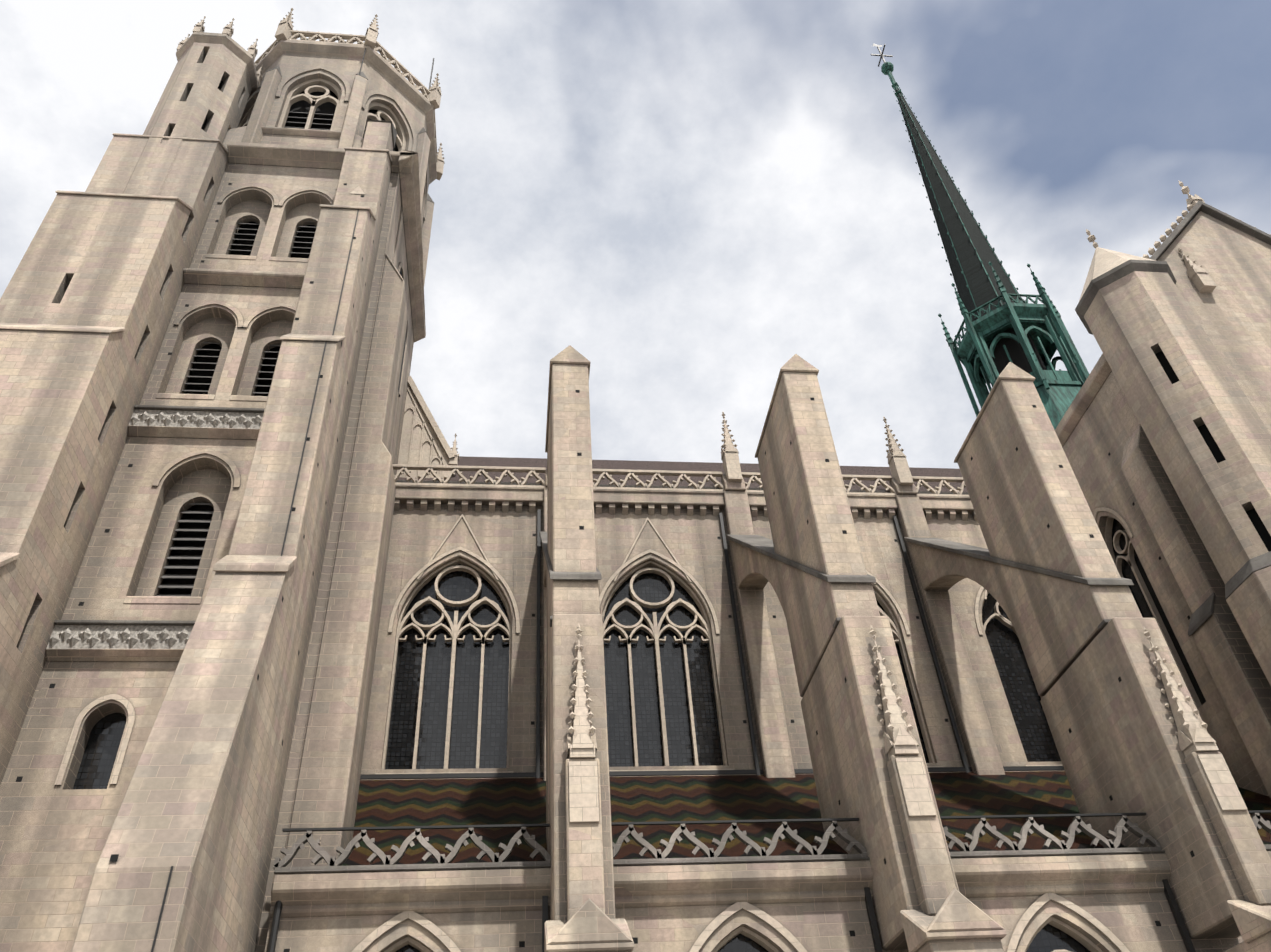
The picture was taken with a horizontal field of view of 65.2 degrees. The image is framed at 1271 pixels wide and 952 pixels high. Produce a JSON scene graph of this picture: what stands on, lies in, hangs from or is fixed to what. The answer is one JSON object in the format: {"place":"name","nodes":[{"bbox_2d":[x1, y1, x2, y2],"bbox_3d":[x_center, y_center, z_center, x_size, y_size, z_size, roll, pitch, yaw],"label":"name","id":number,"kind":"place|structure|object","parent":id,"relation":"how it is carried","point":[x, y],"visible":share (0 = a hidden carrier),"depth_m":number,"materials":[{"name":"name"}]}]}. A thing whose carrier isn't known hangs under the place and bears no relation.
{"place":"outdoors","nodes":[
{"label":"outdoors","id":0,"kind":"place"},
{"bbox_2d":[0,32,1270,951],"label":"stone walls","id":1,"kind":"structure","parent":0,"point":[213,791],"depth_m":27.02,"materials":[{"name":"beige stone"}]},
{"bbox_2d":[46,409,263,648],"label":"tower friezes","id":2,"kind":"object","parent":1,"relation":"attached to","point":[114,637],"visible":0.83,"depth_m":25.00,"materials":[{"name":"beige stone"}]},
{"bbox_2d":[157,112,365,595],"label":"louvers","id":3,"kind":"object","parent":1,"relation":"attached to","point":[185,556],"visible":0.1,"depth_m":28.37,"materials":[{"name":"grey wood"}]},
{"bbox_2d":[73,518,1205,951],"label":"window glass","id":4,"kind":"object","parent":1,"relation":"in","point":[1017,680],"depth_m":34.62,"materials":[{"name":"black glass"}]},
{"bbox_2d":[16,80,1270,951],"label":"dark openings","id":5,"kind":"object","parent":1,"relation":"in","point":[307,233],"visible":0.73,"depth_m":33.19,"materials":[{"name":"black"}]},
{"bbox_2d":[54,8,1270,951],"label":"stone tracery","id":6,"kind":"object","parent":1,"relation":"attached to","point":[426,452],"visible":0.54,"depth_m":36.04,"materials":[{"name":"beige stone"}]},
{"bbox_2d":[54,66,1270,873],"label":"cathedral copings","id":7,"kind":"object","parent":1,"relation":"on","point":[1200,614],"visible":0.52,"depth_m":30.29,"materials":[{"name":"beige stone"}]},
{"bbox_2d":[151,43,1270,951],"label":"cathedral metalwork","id":8,"kind":"object","parent":1,"relation":"attached to","point":[868,898],"visible":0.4,"depth_m":31.45,"materials":[{"name":"grey metal"}]},
{"bbox_2d":[398,382,1084,491],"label":"nave roof","id":9,"kind":"structure","parent":1,"relation":"on","point":[657,465],"depth_m":46.12,"materials":[{"name":"tile"}]},
{"bbox_2d":[273,813,1270,870],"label":"cathedral balustrades","id":10,"kind":"object","parent":1,"relation":"on","point":[1123,824],"visible":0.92,"depth_m":22.42,"materials":[{"name":"beige stone"}]},
{"bbox_2d":[341,771,1270,865],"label":"aisle roof tiles","id":11,"kind":"object","parent":1,"relation":"on","point":[432,802],"depth_m":28.03,"materials":[{"name":"brown tile"}]},
{"bbox_2d":[881,62,1088,429],"bbox_3d":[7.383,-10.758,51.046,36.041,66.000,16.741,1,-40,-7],"label":"copper fleche","id":12,"kind":"object","parent":1,"relation":"on","point":[1043,325],"visible":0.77,"depth_m":55.25,"materials":[{"name":"teal metal"}]},
{"bbox_2d":[895,89,1023,321],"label":"spire roof","id":13,"kind":"structure","parent":12,"relation":"attached to","point":[980,285],"depth_m":62.41,"materials":[{"name":"grey metal"}]},
{"bbox_2d":[1084,271,1270,594],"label":"stair turret","id":14,"kind":"object","parent":1,"relation":"attached to","point":[1136,321],"visible":0.88,"depth_m":33.55,"materials":[{"name":"stone"}]},
{"bbox_2d":[0,0,1270,468],"label":"sky","id":15,"kind":"structure","parent":0,"point":[693,199],"materials":[{"name":"white"}]},
{"label":"ground","id":16,"kind":"structure","parent":0,"visible":0},
{"bbox_2d":[0,136,227,785],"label":"tower buttress","id":17,"kind":"structure","parent":16,"relation":"on","point":[69,401],"depth_m":27.63,"materials":[{"name":"beige stone"}]},
{"bbox_2d":[123,42,251,195],"bbox_3d":[-17.701,-12.841,38.967,2.772,11.600,2.772,1,-40,-7],"label":"stair turret","id":18,"kind":"object","parent":17,"relation":"on","point":[193,97],"visible":0.62,"depth_m":39.14,"materials":[{"name":"beige stone"}]}
]}

